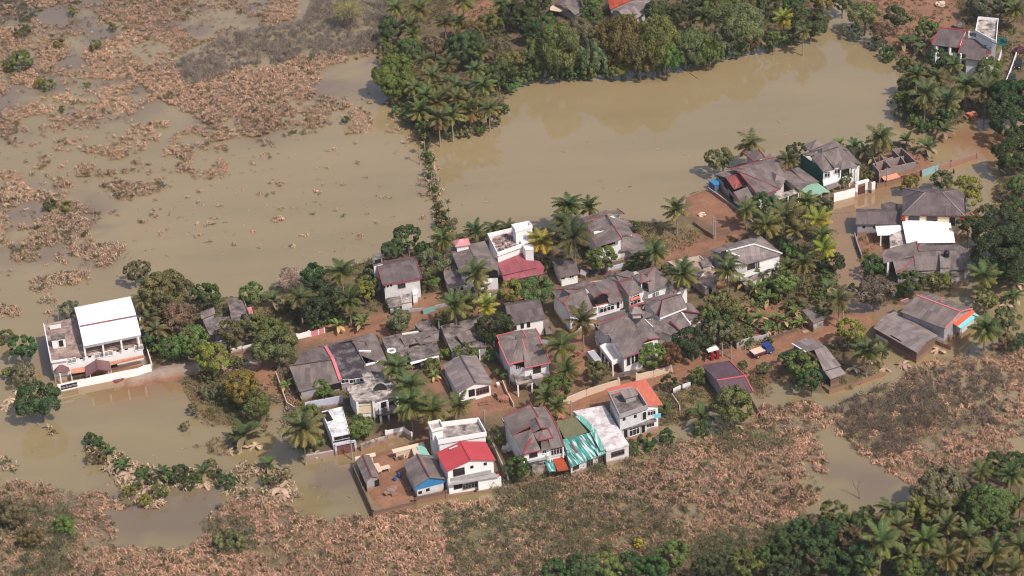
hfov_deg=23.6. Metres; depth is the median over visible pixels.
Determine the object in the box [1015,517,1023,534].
coconut palm
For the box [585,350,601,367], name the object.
van
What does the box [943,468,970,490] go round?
broadleaf tree
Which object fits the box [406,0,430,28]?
coconut palm
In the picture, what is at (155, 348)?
bush
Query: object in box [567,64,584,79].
bush
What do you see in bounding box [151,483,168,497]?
bush
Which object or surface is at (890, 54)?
bush
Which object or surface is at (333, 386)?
window
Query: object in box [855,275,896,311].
broadleaf tree
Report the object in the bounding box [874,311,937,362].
barn
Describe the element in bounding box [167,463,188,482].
bush
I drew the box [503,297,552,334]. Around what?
house
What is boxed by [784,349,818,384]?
broadleaf tree
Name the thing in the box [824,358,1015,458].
marsh scrub
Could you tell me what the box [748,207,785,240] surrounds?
coconut palm
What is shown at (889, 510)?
coconut palm
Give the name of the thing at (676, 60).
tree
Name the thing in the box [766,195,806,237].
coconut palm
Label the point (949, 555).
coconut palm
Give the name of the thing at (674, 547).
broadleaf tree
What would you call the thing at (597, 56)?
tree
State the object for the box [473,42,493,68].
coconut palm
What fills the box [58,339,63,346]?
door
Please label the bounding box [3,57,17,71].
bush
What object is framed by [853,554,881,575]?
coconut palm
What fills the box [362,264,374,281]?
broadleaf tree
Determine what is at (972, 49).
house
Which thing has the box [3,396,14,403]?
banana plant
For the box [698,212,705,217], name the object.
stone heap
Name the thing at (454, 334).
house
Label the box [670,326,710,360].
broadleaf tree
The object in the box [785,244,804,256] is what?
bush
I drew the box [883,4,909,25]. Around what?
broadleaf tree
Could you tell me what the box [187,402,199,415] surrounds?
bush
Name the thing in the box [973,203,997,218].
broadleaf tree
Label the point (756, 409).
compound wall
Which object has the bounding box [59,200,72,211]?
bush
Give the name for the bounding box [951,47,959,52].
window
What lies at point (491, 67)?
broadleaf tree
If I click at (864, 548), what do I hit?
broadleaf tree
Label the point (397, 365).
coconut palm
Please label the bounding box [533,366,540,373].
window
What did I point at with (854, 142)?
banana plant
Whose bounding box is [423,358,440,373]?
bush
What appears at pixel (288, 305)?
bush
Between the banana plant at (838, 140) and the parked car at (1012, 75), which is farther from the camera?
the parked car at (1012, 75)
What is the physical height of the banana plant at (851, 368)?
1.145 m
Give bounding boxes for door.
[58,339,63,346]
[623,430,627,437]
[641,425,645,432]
[642,411,646,419]
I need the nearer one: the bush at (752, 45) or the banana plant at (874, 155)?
the banana plant at (874, 155)
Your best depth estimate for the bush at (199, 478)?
456.67 m
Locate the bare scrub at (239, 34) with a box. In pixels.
[174,0,387,83]
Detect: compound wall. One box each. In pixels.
[57,364,151,390]
[145,344,152,369]
[230,344,252,352]
[275,371,294,409]
[296,330,309,338]
[304,450,334,459]
[305,395,342,409]
[352,465,447,518]
[360,435,387,451]
[390,308,422,314]
[436,303,448,309]
[439,371,449,388]
[448,485,513,496]
[492,442,508,482]
[496,352,509,385]
[502,380,513,406]
[563,379,619,405]
[606,260,637,271]
[637,365,672,380]
[686,189,707,197]
[693,221,729,238]
[708,187,752,221]
[736,333,768,348]
[742,399,762,426]
[745,318,764,334]
[768,328,796,341]
[822,371,885,393]
[833,188,854,201]
[854,233,861,258]
[876,170,921,188]
[935,333,970,349]
[939,152,977,170]
[1006,52,1016,78]
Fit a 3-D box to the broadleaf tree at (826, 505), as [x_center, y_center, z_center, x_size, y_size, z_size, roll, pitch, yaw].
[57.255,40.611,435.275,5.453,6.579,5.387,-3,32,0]
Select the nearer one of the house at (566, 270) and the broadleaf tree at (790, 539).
the broadleaf tree at (790, 539)
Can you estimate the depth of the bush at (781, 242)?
516.33 m
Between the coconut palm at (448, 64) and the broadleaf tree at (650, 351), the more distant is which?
the coconut palm at (448, 64)
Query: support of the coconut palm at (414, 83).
on the ground at (722, 216)
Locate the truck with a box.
[749,341,774,358]
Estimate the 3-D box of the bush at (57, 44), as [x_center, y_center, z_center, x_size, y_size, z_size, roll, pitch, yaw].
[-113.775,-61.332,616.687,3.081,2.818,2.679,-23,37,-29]
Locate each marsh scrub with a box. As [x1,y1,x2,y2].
[0,414,794,575]
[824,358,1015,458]
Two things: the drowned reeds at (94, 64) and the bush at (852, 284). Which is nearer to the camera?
the bush at (852, 284)
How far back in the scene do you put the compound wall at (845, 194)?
535.77 m
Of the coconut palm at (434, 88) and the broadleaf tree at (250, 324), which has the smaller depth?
the broadleaf tree at (250, 324)
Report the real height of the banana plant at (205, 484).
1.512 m
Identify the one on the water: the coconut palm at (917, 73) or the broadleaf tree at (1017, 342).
the broadleaf tree at (1017, 342)
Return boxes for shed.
[355,453,375,462]
[356,454,381,491]
[392,442,429,457]
[802,306,824,331]
[856,202,899,235]
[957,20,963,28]
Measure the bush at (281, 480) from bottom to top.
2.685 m
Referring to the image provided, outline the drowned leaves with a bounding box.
[0,128,450,509]
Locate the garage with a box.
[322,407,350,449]
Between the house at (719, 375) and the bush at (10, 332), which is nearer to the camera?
the house at (719, 375)
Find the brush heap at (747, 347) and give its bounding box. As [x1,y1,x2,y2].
[742,343,753,349]
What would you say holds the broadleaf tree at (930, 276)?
on the ground at (722, 216)
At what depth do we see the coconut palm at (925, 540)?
422.68 m
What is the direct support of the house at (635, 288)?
on the ground at (722, 216)
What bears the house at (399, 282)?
on the ground at (722, 216)
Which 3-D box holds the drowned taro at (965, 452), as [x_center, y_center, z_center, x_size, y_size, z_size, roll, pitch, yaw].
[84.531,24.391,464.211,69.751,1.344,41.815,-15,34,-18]
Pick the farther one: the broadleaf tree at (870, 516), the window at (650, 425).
the window at (650, 425)
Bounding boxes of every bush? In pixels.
[0,329,14,342]
[0,497,28,527]
[1,367,11,378]
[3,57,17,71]
[9,49,33,68]
[14,24,30,36]
[17,527,44,547]
[34,76,46,86]
[39,79,56,90]
[42,198,57,211]
[52,514,73,534]
[53,38,64,47]
[59,105,64,111]
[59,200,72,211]
[68,6,77,15]
[84,432,102,446]
[85,448,106,462]
[89,39,101,50]
[97,441,106,450]
[108,23,117,31]
[113,457,125,464]
[120,486,136,499]
[130,481,142,493]
[135,465,148,476]
[136,493,152,505]
[145,474,157,484]
[148,339,159,351]
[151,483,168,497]
[160,470,173,481]
[161,332,171,341]
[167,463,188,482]
[179,420,189,430]
[181,475,195,488]
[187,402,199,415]
[190,473,203,482]
[197,369,215,381]
[200,379,226,397]
[202,458,218,466]
[209,468,222,479]
[213,527,245,549]
[216,393,231,405]
[218,473,235,489]
[227,342,239,350]
[229,356,244,368]
[258,474,272,484]
[270,475,284,488]
[284,298,297,308]
[290,309,303,318]
[293,403,318,419]
[297,436,325,452]
[313,379,333,396]
[324,315,331,323]
[341,116,349,122]
[346,312,363,323]
[347,413,374,439]
[376,51,389,64]
[377,37,392,51]
[386,321,398,331]
[389,93,405,104]
[391,101,413,116]
[402,111,415,125]
[414,120,427,133]
[420,121,434,129]
[420,136,429,141]
[421,150,431,156]
[422,142,429,149]
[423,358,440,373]
[426,172,435,177]
[429,185,437,192]
[431,128,444,137]
[434,202,440,210]
[434,214,457,229]
[434,311,447,324]
[436,210,445,215]
[439,345,450,358]
[446,127,457,140]
[459,125,472,136]
[470,285,487,295]
[471,122,485,134]
[485,349,496,361]
[487,115,500,126]
[493,103,509,114]
[493,368,507,378]
[502,76,520,92]
[512,71,529,82]
[522,66,543,83]
[536,66,554,81]
[542,260,549,268]
[551,63,573,81]
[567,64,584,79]
[580,63,599,80]
[598,61,615,77]
[608,62,631,77]
[623,261,634,270]
[626,439,639,454]
[629,221,640,231]
[632,60,648,74]
[634,538,643,548]
[637,432,657,450]
[646,59,664,73]
[658,403,670,413]
[659,427,673,443]
[660,263,672,273]
[678,51,693,68]
[689,366,706,383]
[692,418,709,436]
[706,46,720,62]
[716,47,728,59]
[719,335,732,346]
[727,42,746,56]
[729,336,743,344]
[736,360,747,371]
[739,36,761,53]
[743,314,753,323]
[743,324,752,335]
[744,334,753,345]
[752,285,766,297]
[755,362,771,374]
[757,298,767,309]
[761,36,778,50]
[762,337,773,344]
[763,276,774,289]
[763,319,775,328]
[768,292,783,302]
[770,30,790,45]
[772,263,781,271]
[777,238,792,252]
[782,300,797,310]
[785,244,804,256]
[788,25,806,42]
[788,320,799,328]
[792,291,806,303]
[799,302,809,311]
[801,280,822,293]
[808,259,819,273]
[811,290,824,303]
[816,10,832,24]
[819,269,832,281]
[842,24,862,39]
[848,282,858,290]
[859,167,874,178]
[867,37,882,49]
[877,264,885,273]
[878,46,895,61]
[890,90,909,104]
[893,105,915,118]
[895,283,908,295]
[896,55,918,69]
[896,75,915,91]
[906,113,923,127]
[910,65,930,77]
[918,118,935,132]
[933,111,949,125]
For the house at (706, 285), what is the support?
on the ground at (722, 216)
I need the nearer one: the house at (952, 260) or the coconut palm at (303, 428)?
the coconut palm at (303, 428)
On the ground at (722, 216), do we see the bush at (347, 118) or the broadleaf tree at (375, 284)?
the broadleaf tree at (375, 284)
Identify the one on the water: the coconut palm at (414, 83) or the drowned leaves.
the drowned leaves
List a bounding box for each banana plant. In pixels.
[0,403,11,411]
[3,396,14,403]
[100,443,115,461]
[114,458,133,472]
[118,470,135,480]
[130,475,138,486]
[134,467,150,483]
[142,484,151,493]
[151,464,171,481]
[194,463,212,482]
[195,479,211,489]
[223,448,236,455]
[226,427,246,441]
[231,417,263,450]
[234,445,247,452]
[243,421,262,438]
[248,441,262,451]
[259,455,281,473]
[260,290,284,310]
[268,481,291,495]
[276,490,292,501]
[278,378,293,392]
[328,318,344,333]
[353,313,370,330]
[427,369,440,381]
[686,400,717,428]
[730,309,746,320]
[735,273,752,290]
[744,298,759,311]
[747,278,766,293]
[750,308,767,324]
[755,267,771,280]
[758,289,776,309]
[761,324,771,334]
[768,311,781,321]
[771,323,783,334]
[777,311,791,326]
[789,306,800,317]
[791,314,809,329]
[818,277,836,294]
[832,137,845,145]
[845,137,862,156]
[846,365,859,372]
[855,143,870,158]
[867,150,884,163]
[870,352,881,362]
[875,341,892,359]
[878,365,891,372]
[890,33,912,51]
[895,360,911,371]
[898,131,915,147]
[906,32,925,50]
[913,41,928,55]
[915,135,940,158]
[930,346,945,356]
[933,121,956,139]
[999,301,1012,306]
[1001,292,1014,303]
[1003,286,1023,304]
[1007,282,1023,289]
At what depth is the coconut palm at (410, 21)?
603.13 m
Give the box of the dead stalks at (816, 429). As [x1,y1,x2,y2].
[0,331,1023,575]
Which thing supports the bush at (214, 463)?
on the water
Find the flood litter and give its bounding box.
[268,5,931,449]
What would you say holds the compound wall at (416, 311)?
on the ground at (722, 216)
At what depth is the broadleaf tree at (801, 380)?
470.41 m
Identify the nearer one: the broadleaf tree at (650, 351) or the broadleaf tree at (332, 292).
the broadleaf tree at (650, 351)
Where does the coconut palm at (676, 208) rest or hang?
on the ground at (722, 216)
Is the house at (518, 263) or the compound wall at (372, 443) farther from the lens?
the house at (518, 263)
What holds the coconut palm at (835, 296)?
on the ground at (722, 216)
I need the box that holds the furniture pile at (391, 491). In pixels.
[383,485,397,496]
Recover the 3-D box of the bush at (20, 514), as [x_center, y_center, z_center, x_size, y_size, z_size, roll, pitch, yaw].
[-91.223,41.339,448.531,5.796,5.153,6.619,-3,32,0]
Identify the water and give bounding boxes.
[0,0,1023,575]
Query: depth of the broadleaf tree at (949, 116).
559.28 m
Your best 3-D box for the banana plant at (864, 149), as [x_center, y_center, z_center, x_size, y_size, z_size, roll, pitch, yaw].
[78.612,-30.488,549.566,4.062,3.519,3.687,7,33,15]
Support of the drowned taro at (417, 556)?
on the water
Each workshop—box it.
[556,414,606,477]
[573,405,628,465]
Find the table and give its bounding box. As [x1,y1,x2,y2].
[380,465,390,471]
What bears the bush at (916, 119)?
on the ground at (722, 216)
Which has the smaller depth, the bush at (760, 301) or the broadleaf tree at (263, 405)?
the broadleaf tree at (263, 405)
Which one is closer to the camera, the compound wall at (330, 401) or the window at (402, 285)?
the compound wall at (330, 401)
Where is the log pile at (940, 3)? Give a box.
[935,1,944,6]
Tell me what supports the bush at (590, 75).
on the water
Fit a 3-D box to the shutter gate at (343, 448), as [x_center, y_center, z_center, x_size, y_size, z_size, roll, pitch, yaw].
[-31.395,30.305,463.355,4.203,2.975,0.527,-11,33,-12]
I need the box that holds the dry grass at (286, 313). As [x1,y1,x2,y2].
[185,223,773,455]
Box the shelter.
[875,220,954,247]
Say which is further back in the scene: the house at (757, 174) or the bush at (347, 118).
the bush at (347, 118)
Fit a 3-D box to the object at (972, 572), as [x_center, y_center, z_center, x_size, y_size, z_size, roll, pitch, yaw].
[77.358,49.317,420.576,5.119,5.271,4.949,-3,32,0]
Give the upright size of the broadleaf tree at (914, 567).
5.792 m
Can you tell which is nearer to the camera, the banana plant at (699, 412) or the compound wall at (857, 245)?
the banana plant at (699, 412)
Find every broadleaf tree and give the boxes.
[7,334,37,363]
[11,361,36,384]
[13,380,61,420]
[57,300,78,319]
[122,259,150,287]
[137,268,185,316]
[140,326,163,346]
[158,335,187,362]
[162,301,189,324]
[162,301,196,332]
[168,279,195,301]
[178,324,209,356]
[191,282,220,308]
[194,342,231,376]
[217,318,243,343]
[224,368,258,405]
[239,281,262,305]
[239,313,268,333]
[242,390,271,419]
[249,326,298,367]
[252,317,289,343]
[276,266,305,292]
[299,262,326,284]
[301,295,331,328]
[303,279,339,312]
[310,316,323,329]
[323,291,341,306]
[324,299,345,319]
[330,0,366,28]
[355,275,378,291]
[355,279,374,302]
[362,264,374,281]
[371,53,415,89]
[378,18,402,38]
[380,77,406,104]
[380,238,404,258]
[386,307,411,332]
[392,224,420,251]
[393,37,425,59]
[413,241,435,254]
[416,248,453,280]
[420,35,445,61]
[422,275,440,291]
[444,29,488,69]
[453,341,479,356]
[455,19,485,48]
[474,311,513,346]
[475,12,504,37]
[483,58,517,91]
[486,36,508,59]
[486,427,502,442]
[495,0,531,30]
[495,51,521,74]
[497,277,523,302]
[503,455,529,482]
[515,7,537,32]
[518,275,554,303]
[519,19,544,40]
[523,0,551,18]
[540,13,557,26]
[540,557,570,575]
[541,374,572,399]
[563,16,592,42]
[564,551,599,575]
[578,6,602,22]
[580,20,599,38]
[583,0,603,17]
[583,359,610,385]
[585,245,617,273]
[590,551,623,575]
[616,550,644,575]
[630,250,651,269]
[636,554,668,575]
[638,342,666,369]
[644,0,667,25]
[654,538,690,572]
[658,374,676,391]
[659,341,681,365]
[661,3,694,29]
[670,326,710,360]
[682,0,703,15]
[690,555,723,575]
[693,309,716,326]
[694,28,713,47]
[702,0,731,20]
[702,288,740,314]
[702,319,734,343]
[703,147,734,171]
[703,306,736,333]
[710,3,766,52]
[712,26,743,56]
[712,384,752,427]
[713,551,733,575]
[729,547,764,575]
[730,0,758,13]
[730,324,744,342]
[750,191,773,212]
[754,543,787,567]
[758,0,780,19]
[761,29,785,55]
[766,556,796,575]
[768,529,809,569]
[772,270,800,297]
[777,351,795,363]
[782,0,803,12]
[782,517,812,537]
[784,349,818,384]
[785,142,806,159]
[790,8,827,41]
[794,537,843,575]
[797,368,822,396]
[810,0,833,13]
[810,519,839,543]
[813,197,833,214]
[814,303,831,322]
[819,499,850,521]
[821,252,845,278]
[826,548,855,575]
[830,513,862,541]
[832,0,852,18]
[835,317,866,348]
[837,523,865,551]
[839,172,852,187]
[841,541,878,575]
[847,1,882,35]
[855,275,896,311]
[857,504,876,526]
[861,253,883,275]
[872,21,898,46]
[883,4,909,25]
[893,536,918,555]
[893,556,924,575]
[896,270,926,298]
[899,173,919,190]
[900,93,923,115]
[905,494,935,530]
[908,464,964,508]
[915,18,939,42]
[917,555,940,575]
[920,520,951,540]
[924,48,952,69]
[927,271,951,291]
[929,170,953,188]
[934,105,956,122]
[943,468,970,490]
[944,487,969,517]
[945,174,983,208]
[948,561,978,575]
[955,215,976,238]
[959,484,1020,529]
[966,0,1001,16]
[970,208,1023,250]
[970,228,1023,282]
[970,557,996,575]
[973,55,1003,81]
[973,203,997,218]
[975,288,998,312]
[985,93,1017,123]
[985,451,1013,481]
[988,109,1023,142]
[989,518,1015,536]
[990,78,1023,118]
[991,0,1012,22]
[991,137,1023,174]
[992,306,1022,330]
[996,218,1023,251]
[998,255,1023,285]
[998,331,1016,353]
[999,195,1023,220]
[1005,450,1023,477]
[1006,174,1023,197]
[1009,332,1023,354]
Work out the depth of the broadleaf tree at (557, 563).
423.56 m
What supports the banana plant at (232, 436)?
on the water
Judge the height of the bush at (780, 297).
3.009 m
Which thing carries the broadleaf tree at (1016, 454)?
on the ground at (722, 216)
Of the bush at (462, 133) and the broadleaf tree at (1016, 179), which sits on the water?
the bush at (462, 133)
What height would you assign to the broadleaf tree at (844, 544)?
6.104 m
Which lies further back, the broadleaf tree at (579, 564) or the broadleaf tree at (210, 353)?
the broadleaf tree at (210, 353)
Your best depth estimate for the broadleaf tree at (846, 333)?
482.19 m
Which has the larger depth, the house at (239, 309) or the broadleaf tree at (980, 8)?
the broadleaf tree at (980, 8)
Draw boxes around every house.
[200,297,252,351]
[289,345,341,400]
[327,332,386,390]
[346,371,399,423]
[372,253,421,311]
[381,320,439,369]
[403,453,445,496]
[428,417,486,463]
[436,441,501,493]
[440,317,486,359]
[442,355,492,400]
[443,238,498,294]
[487,221,533,276]
[495,253,544,285]
[496,328,550,396]
[501,404,568,477]
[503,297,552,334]
[550,0,584,19]
[551,257,586,285]
[552,278,622,332]
[581,208,645,264]
[594,307,665,375]
[603,266,689,312]
[606,379,662,441]
[608,0,629,15]
[611,0,651,25]
[642,293,700,341]
[668,255,717,296]
[701,360,753,406]
[709,149,818,208]
[710,235,781,291]
[791,337,845,386]
[799,140,861,190]
[872,148,915,182]
[881,241,968,286]
[900,292,978,343]
[901,187,964,237]
[932,16,1006,78]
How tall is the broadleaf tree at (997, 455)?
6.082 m
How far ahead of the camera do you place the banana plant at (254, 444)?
466.40 m
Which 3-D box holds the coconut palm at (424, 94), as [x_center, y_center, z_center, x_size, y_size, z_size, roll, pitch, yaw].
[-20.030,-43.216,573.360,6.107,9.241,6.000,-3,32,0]
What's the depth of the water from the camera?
544.59 m
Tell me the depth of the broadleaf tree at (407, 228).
521.37 m
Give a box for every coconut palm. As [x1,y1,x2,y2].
[131,291,154,309]
[136,308,161,331]
[142,317,168,342]
[276,406,326,465]
[282,282,316,322]
[324,258,358,297]
[334,283,363,327]
[375,352,414,398]
[386,0,405,19]
[387,385,427,436]
[391,369,431,397]
[401,14,422,48]
[401,76,426,106]
[402,24,423,46]
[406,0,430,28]
[406,96,431,128]
[413,50,434,85]
[414,82,435,113]
[415,389,451,425]
[419,62,445,91]
[423,105,452,146]
[425,78,446,96]
[425,89,448,111]
[427,226,455,256]
[433,13,455,38]
[433,82,455,109]
[436,53,459,83]
[436,288,472,324]
[442,103,466,141]
[442,390,475,419]
[444,74,469,101]
[446,86,470,124]
[447,0,475,20]
[448,12,471,42]
[456,256,493,302]
[458,96,484,125]
[459,288,479,319]
[463,217,486,242]
[464,60,486,85]
[465,89,487,120]
[469,73,497,97]
[472,291,499,330]
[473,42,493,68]
[475,95,502,131]
[482,220,503,232]
[489,0,510,11]
[499,217,514,229]
[527,228,558,261]
[532,381,559,408]
[539,330,581,362]
[544,395,568,425]
[548,209,580,238]
[550,214,596,262]
[551,192,585,215]
[551,353,582,386]
[562,301,598,351]
[577,194,601,214]
[639,237,671,267]
[660,195,692,234]
[664,255,701,288]
[692,2,715,28]
[711,250,747,289]
[734,128,766,156]
[734,195,757,229]
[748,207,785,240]
[766,195,785,212]
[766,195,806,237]
[772,7,792,40]
[777,147,800,169]
[778,256,798,276]
[783,216,806,248]
[789,251,818,289]
[793,189,820,222]
[794,24,811,55]
[798,513,817,530]
[801,205,833,240]
[807,224,836,262]
[810,234,838,273]
[823,284,854,327]
[850,335,884,377]
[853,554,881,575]
[859,518,904,575]
[865,123,896,161]
[873,497,905,525]
[884,511,913,538]
[891,544,922,570]
[903,64,926,89]
[906,76,941,122]
[909,523,942,557]
[922,67,947,87]
[928,495,952,519]
[929,537,965,575]
[932,85,964,111]
[932,507,959,542]
[943,52,965,87]
[949,71,982,108]
[952,517,985,560]
[966,259,1003,303]
[966,458,996,483]
[967,312,1004,355]
[971,72,1003,113]
[975,531,1014,575]
[983,41,1001,53]
[993,458,1023,501]
[997,551,1023,575]
[1001,0,1023,27]
[1001,528,1023,574]
[1009,487,1023,524]
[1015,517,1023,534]
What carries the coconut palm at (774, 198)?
on the ground at (722, 216)
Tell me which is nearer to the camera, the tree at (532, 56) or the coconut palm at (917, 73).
the coconut palm at (917, 73)
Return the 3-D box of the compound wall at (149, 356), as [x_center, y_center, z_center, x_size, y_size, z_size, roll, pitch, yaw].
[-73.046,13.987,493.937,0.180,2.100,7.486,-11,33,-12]
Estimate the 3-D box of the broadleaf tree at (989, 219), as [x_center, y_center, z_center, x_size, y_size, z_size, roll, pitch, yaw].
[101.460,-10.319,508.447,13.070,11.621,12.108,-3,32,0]
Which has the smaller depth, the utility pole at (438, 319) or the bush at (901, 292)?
the utility pole at (438, 319)
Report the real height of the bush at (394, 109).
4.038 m
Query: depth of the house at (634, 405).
463.17 m
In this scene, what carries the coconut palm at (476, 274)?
on the ground at (722, 216)
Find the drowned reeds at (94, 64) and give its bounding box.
[0,0,444,273]
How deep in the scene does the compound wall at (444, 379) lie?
481.88 m
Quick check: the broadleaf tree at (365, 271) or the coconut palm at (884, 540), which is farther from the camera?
the broadleaf tree at (365, 271)
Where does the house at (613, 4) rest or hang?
on the ground at (722, 216)
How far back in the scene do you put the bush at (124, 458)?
462.47 m
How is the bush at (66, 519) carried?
on the water
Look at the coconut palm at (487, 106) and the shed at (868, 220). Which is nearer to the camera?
the shed at (868, 220)
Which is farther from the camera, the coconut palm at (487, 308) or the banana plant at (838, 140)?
the banana plant at (838, 140)
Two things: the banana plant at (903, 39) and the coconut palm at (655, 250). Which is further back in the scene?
the banana plant at (903, 39)
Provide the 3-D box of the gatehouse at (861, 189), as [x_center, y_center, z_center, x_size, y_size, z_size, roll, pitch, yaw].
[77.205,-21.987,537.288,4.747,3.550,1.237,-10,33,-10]
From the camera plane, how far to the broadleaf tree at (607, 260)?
509.95 m
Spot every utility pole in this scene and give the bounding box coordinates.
[348,440,352,459]
[436,318,440,338]
[711,216,714,238]
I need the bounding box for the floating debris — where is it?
[0,80,858,516]
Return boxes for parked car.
[1008,73,1015,78]
[1012,46,1023,54]
[1014,58,1021,68]
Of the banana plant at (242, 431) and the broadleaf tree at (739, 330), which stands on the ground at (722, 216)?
the broadleaf tree at (739, 330)
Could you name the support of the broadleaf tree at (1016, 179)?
on the ground at (722, 216)
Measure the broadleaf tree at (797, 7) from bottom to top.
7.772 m
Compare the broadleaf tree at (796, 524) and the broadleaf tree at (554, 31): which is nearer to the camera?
the broadleaf tree at (796, 524)
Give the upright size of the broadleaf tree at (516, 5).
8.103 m
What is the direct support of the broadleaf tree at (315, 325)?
on the ground at (722, 216)
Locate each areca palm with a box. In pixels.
[404,238,412,256]
[415,141,420,164]
[421,132,427,155]
[427,166,434,185]
[429,156,436,181]
[906,16,914,39]
[1009,27,1018,52]
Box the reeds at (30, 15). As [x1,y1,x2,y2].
[0,0,44,23]
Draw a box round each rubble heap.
[501,443,511,452]
[555,411,565,419]
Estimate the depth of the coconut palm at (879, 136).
544.37 m
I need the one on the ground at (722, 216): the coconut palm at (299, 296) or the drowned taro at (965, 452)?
the coconut palm at (299, 296)
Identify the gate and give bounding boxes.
[310,328,324,336]
[334,440,356,455]
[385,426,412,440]
[422,305,435,314]
[589,269,601,275]
[616,369,636,380]
[672,381,690,394]
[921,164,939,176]
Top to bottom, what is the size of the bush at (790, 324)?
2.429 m
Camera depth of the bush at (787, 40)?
598.42 m
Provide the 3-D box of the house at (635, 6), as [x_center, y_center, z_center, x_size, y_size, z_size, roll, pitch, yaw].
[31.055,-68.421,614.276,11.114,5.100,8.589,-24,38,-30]
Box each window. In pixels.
[67,357,76,363]
[94,352,103,358]
[104,350,112,356]
[134,344,143,350]
[206,334,215,341]
[330,383,340,389]
[341,379,348,383]
[355,377,362,382]
[358,402,372,413]
[386,397,394,405]
[398,283,405,288]
[413,362,420,369]
[453,467,464,476]
[454,484,462,489]
[462,481,477,489]
[468,389,474,396]
[476,385,488,395]
[484,270,497,277]
[529,452,537,457]
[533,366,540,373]
[551,447,562,456]
[587,459,592,467]
[598,455,604,462]
[599,305,606,313]
[607,303,614,310]
[611,449,624,457]
[626,357,631,365]
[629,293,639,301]
[629,426,639,436]
[630,298,640,304]
[634,354,638,362]
[647,408,655,415]
[647,422,654,427]
[747,262,755,269]
[824,171,829,177]
[834,168,839,173]
[839,168,851,176]
[908,216,919,220]
[926,217,937,220]
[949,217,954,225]
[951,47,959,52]
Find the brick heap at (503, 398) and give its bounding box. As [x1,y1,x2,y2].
[497,394,508,402]
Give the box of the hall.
[43,296,144,382]
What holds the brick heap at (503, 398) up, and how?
on the ground at (722, 216)
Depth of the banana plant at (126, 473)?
460.35 m
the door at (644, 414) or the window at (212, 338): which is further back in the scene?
the window at (212, 338)
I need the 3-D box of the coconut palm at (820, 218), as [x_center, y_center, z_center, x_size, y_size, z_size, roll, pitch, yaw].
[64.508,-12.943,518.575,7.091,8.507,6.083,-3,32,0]
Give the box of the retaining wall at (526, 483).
[501,474,568,486]
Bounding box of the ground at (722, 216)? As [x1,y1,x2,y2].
[124,0,1023,575]
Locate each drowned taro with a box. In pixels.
[0,178,168,317]
[0,419,830,575]
[138,44,379,136]
[751,339,1023,484]
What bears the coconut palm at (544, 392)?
on the ground at (722, 216)
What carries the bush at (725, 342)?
on the ground at (722, 216)
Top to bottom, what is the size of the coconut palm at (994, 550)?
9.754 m
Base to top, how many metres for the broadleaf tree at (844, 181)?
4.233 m
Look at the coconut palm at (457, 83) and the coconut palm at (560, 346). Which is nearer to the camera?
the coconut palm at (560, 346)
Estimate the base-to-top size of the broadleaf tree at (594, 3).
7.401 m
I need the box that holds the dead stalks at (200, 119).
[0,0,365,316]
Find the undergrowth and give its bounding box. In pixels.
[139,0,1023,575]
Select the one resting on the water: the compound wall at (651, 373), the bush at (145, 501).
the bush at (145, 501)
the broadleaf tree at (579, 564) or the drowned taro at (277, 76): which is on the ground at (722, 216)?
the broadleaf tree at (579, 564)
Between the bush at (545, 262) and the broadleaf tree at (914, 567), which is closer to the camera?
the broadleaf tree at (914, 567)
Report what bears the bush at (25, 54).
on the water
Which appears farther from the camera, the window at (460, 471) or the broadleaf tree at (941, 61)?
the broadleaf tree at (941, 61)
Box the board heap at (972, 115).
[963,111,977,120]
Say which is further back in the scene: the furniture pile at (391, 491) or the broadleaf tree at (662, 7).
the broadleaf tree at (662, 7)
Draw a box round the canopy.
[802,183,829,202]
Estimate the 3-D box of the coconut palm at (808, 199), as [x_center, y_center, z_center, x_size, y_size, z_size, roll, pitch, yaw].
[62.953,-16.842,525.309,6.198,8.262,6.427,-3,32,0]
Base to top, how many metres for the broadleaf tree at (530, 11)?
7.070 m
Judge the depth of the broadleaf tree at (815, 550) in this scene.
421.57 m
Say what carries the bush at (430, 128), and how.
on the ground at (722, 216)
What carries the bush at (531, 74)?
on the water
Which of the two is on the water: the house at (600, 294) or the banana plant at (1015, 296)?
the banana plant at (1015, 296)
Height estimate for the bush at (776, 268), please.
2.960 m
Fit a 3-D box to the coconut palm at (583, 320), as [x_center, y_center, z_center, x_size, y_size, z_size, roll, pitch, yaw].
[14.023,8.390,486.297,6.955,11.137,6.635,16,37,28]
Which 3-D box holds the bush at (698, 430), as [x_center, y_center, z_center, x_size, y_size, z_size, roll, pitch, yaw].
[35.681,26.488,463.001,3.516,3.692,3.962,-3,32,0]
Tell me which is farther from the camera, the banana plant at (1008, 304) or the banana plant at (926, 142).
the banana plant at (926, 142)
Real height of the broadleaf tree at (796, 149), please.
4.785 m
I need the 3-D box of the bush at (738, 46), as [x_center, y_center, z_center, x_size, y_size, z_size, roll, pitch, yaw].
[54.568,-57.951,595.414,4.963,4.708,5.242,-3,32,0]
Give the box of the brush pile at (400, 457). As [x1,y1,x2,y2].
[393,455,405,459]
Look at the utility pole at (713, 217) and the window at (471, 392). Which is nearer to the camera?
the window at (471, 392)
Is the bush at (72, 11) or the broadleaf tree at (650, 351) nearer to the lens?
the broadleaf tree at (650, 351)
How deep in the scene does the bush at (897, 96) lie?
569.98 m

